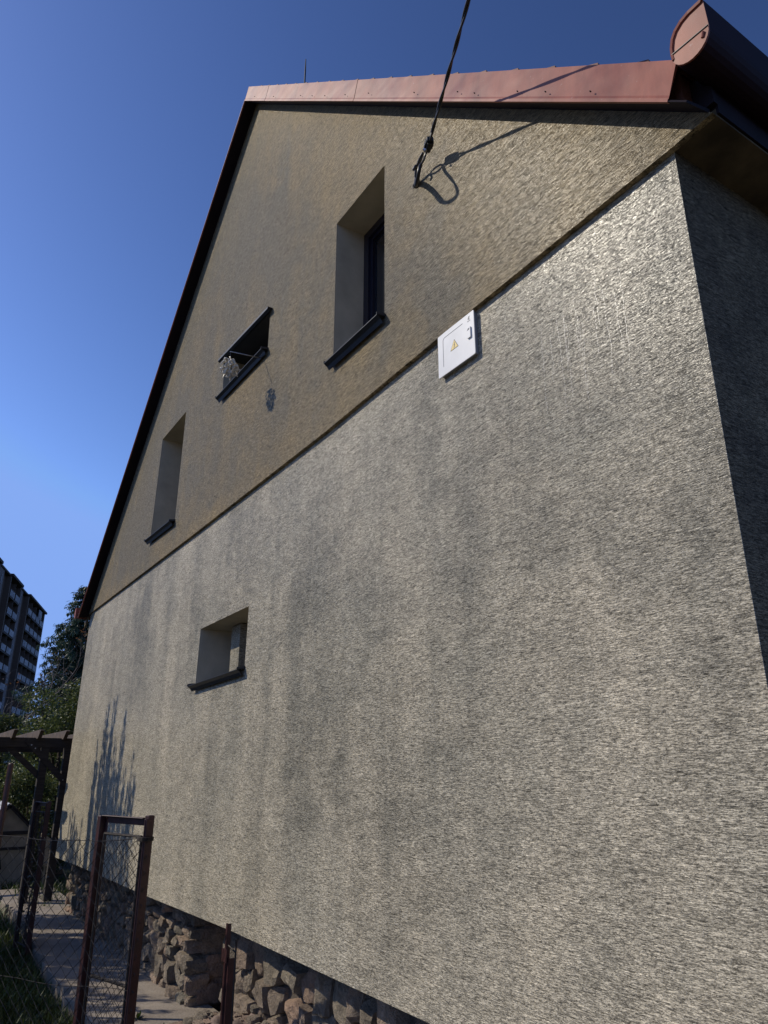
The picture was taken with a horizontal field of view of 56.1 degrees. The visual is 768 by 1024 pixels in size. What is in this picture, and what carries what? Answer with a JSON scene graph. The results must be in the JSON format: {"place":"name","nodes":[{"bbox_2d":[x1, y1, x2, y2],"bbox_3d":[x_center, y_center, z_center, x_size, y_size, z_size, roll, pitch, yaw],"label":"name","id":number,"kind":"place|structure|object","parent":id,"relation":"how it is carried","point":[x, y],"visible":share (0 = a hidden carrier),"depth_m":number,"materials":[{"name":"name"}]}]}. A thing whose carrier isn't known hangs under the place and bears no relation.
{"place":"outdoors","nodes":[
{"label":"outdoors","id":0,"kind":"place"},
{"bbox_2d":[0,712,32,805],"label":"bush","id":1,"kind":"object","parent":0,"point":[9,722],"visible":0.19,"depth_m":17.93,"materials":[{"name":"green plant"}]},
{"bbox_2d":[0,558,46,762],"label":"apartment block","id":2,"kind":"structure","parent":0,"point":[23,612],"depth_m":130.21,"materials":[{"name":"grey concrete"}]},
{"bbox_2d":[0,852,85,1023],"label":"lawn","id":3,"kind":"structure","parent":0,"point":[67,869],"depth_m":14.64,"materials":[{"name":"plant"}]},
{"bbox_2d":[0,763,13,846],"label":"fence post","id":4,"kind":"object","parent":3,"relation":"on","point":[4,803],"visible":1,"depth_m":6.38,"materials":[{"name":"red metal"}]},
{"bbox_2d":[0,801,29,889],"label":"garden shed","id":5,"kind":"structure","parent":3,"relation":"on","point":[16,822],"depth_m":12.99,"materials":[{"name":"brown wood"}]},
{"bbox_2d":[12,801,51,957],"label":"garden gate","id":6,"kind":"structure","parent":3,"relation":"on","point":[37,877],"depth_m":8.42,"materials":[{"name":"metal"}]},
{"bbox_2d":[16,807,53,950],"bbox_3d":[-4.113,4.324,8.520,0.301,1.553,0.293,12,-23,-31],"label":"twig vine","id":7,"kind":"object","parent":6,"relation":"attached to","point":[28,914],"visible":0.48,"depth_m":8.46,"materials":[{"name":"grey plant"}]},
{"bbox_2d":[0,757,63,869],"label":"bush","id":8,"kind":"object","parent":3,"relation":"on","point":[23,789],"visible":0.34,"depth_m":14.65,"materials":[{"name":"green plant"}]},
{"bbox_2d":[0,729,73,903],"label":"pergola","id":9,"kind":"object","parent":3,"relation":"on","point":[39,744],"visible":0.62,"depth_m":11.30,"materials":[{"name":"brown wood"}]},
{"bbox_2d":[0,678,81,848],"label":"bush","id":10,"kind":"object","parent":3,"relation":"on","point":[58,725],"visible":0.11,"depth_m":17.14,"materials":[{"name":"green plant"}]},
{"bbox_2d":[21,867,62,875],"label":"paving slabs","id":11,"kind":"structure","parent":3,"relation":"on","point":[61,872],"depth_m":14.69,"materials":[{"name":"concrete"}]},
{"bbox_2d":[37,833,50,885],"bbox_3d":[-6.014,6.169,12.689,0.120,0.950,0.300,12,-23,-31],"label":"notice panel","id":12,"kind":"object","parent":3,"relation":"on","point":[46,857],"visible":0.36,"depth_m":12.62,"materials":[{"name":"grey"}]},
{"bbox_2d":[0,619,87,733],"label":"bare tree","id":13,"kind":"object","parent":3,"relation":"on","point":[58,691],"visible":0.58,"depth_m":20.85,"materials":[{"name":"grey plant"}]},
{"bbox_2d":[34,810,65,873],"bbox_3d":[-5.938,6.331,15.103,1.780,2.422,2.085,-1,-20,2],"label":"bush","id":14,"kind":"object","parent":3,"relation":"on","point":[60,861],"visible":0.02,"depth_m":14.17,"materials":[{"name":"green plant"}]},
{"bbox_2d":[72,815,154,1023],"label":"garden gate","id":15,"kind":"structure","parent":3,"relation":"on","point":[146,822],"depth_m":4.60,"materials":[{"name":"red metal"}]},
{"bbox_2d":[0,835,153,1023],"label":"wire fence","id":16,"kind":"object","parent":15,"relation":"attached to","point":[144,839],"visible":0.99,"depth_m":4.58,"materials":[{"name":"grey metal"}]},
{"bbox_2d":[0,887,219,1023],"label":"path","id":17,"kind":"structure","parent":0,"point":[154,1005],"depth_m":7.14,"materials":[{"name":"concrete"}]},
{"bbox_2d":[135,1011,143,1019],"bbox_3d":[-1.967,4.005,5.759,0.136,0.077,0.102,12,-23,-31],"label":"weed","id":18,"kind":"object","parent":17,"relation":"on","point":[138,1016],"visible":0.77,"depth_m":5.74,"materials":[{"name":"green plant"}]},
{"bbox_2d":[220,923,237,1023],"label":"fence post","id":19,"kind":"object","parent":17,"relation":"on","point":[228,989],"visible":1,"depth_m":4.40,"materials":[{"name":"red metal"}]},
{"bbox_2d":[208,1011,254,1023],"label":"dirt","id":20,"kind":"structure","parent":17,"relation":"on","point":[215,1019],"depth_m":4.87,"materials":[{"name":"brown soil"}]},
{"bbox_2d":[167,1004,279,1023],"bbox_3d":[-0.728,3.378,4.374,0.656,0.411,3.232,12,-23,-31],"label":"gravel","id":21,"kind":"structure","parent":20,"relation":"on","point":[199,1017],"depth_m":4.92,"materials":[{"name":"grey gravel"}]},
{"bbox_2d":[0,0,767,718],"label":"sky","id":22,"kind":"structure","parent":0,"point":[119,118],"materials":[{"name":"blue"}]},
{"label":"ground","id":23,"kind":"structure","parent":0,"visible":0},
{"bbox_2d":[0,585,89,797],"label":"conifer","id":24,"kind":"object","parent":23,"relation":"on","point":[73,630],"visible":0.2,"depth_m":39.10,"materials":[{"name":"green plant"}]},
{"bbox_2d":[55,0,767,1023],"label":"gable house","id":25,"kind":"structure","parent":23,"relation":"on","point":[415,688],"depth_m":3.67,"materials":[{"name":"beige paint"}]},
{"bbox_2d":[144,519,174,544],"bbox_3d":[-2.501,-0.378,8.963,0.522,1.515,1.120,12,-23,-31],"label":"window sill","id":26,"kind":"structure","parent":25,"relation":"in","point":[167,525],"depth_m":8.53,"materials":[{"name":"black metal"}]},
{"bbox_2d":[187,666,244,691],"bbox_3d":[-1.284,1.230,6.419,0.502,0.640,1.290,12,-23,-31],"label":"window sill","id":27,"kind":"structure","parent":25,"relation":"in","point":[235,673],"depth_m":6.13,"materials":[{"name":"black metal"}]},
{"bbox_2d":[220,351,263,379],"bbox_3d":[-1.284,-1.299,6.529,0.406,0.324,0.202,12,-23,-31],"label":"hanging ornament","id":28,"kind":"object","parent":25,"relation":"hanging from","point":[229,373],"visible":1,"depth_m":6.43,"materials":[{"name":"metal"}]},
{"bbox_2d":[215,307,272,402],"bbox_3d":[-1.289,-1.519,7.222,0.375,0.586,1.305,12,-23,-31],"label":"window","id":29,"kind":"structure","parent":25,"relation":"in","point":[253,341],"depth_m":7.23,"materials":[{"name":"black glass"}]},
{"bbox_2d":[304,59,305,82],"bbox_3d":[-1.000,-5.305,9.054,0.090,1.030,0.160,12,-23,-31],"label":"lightning rod","id":30,"kind":"object","parent":25,"relation":"on","point":[305,72],"visible":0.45,"depth_m":9.13,"materials":[{"name":"grey metal"}]},
{"bbox_2d":[323,213,385,369],"bbox_3d":[-0.070,-1.768,5.341,0.422,1.395,0.805,12,-23,-31],"label":"window","id":31,"kind":"structure","parent":25,"relation":"in","point":[374,239],"depth_m":5.62,"materials":[{"name":"black glass"}]},
{"bbox_2d":[412,131,433,188],"bbox_3d":[0.232,-2.127,4.509,0.108,0.303,0.459,3,-20,-9],"label":"cable anchor","id":32,"kind":"object","parent":25,"relation":"attached to","point":[428,147],"visible":1,"depth_m":4.44,"materials":[{"name":"metal"}]},
{"bbox_2d":[430,0,470,133],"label":"overhead cable","id":33,"kind":"object","parent":32,"relation":"attached to","point":[458,36],"visible":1,"depth_m":3.82,"materials":[{"name":"black rubber"}]},
{"bbox_2d":[438,310,478,378],"bbox_3d":[0.409,-0.922,4.003,0.051,0.273,0.325,12,-23,-31],"label":"meter box","id":34,"kind":"object","parent":25,"relation":"attached to","point":[457,344],"visible":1,"depth_m":3.98,"materials":[{"name":"grey metal"}]},
{"bbox_2d":[438,310,475,378],"bbox_3d":[0.395,-0.925,3.994,0.017,0.273,0.323,12,-23,-31],"label":"door","id":35,"kind":"structure","parent":34,"relation":"in","point":[456,345],"depth_m":3.98,"materials":[{"name":"white metal"}]}
]}

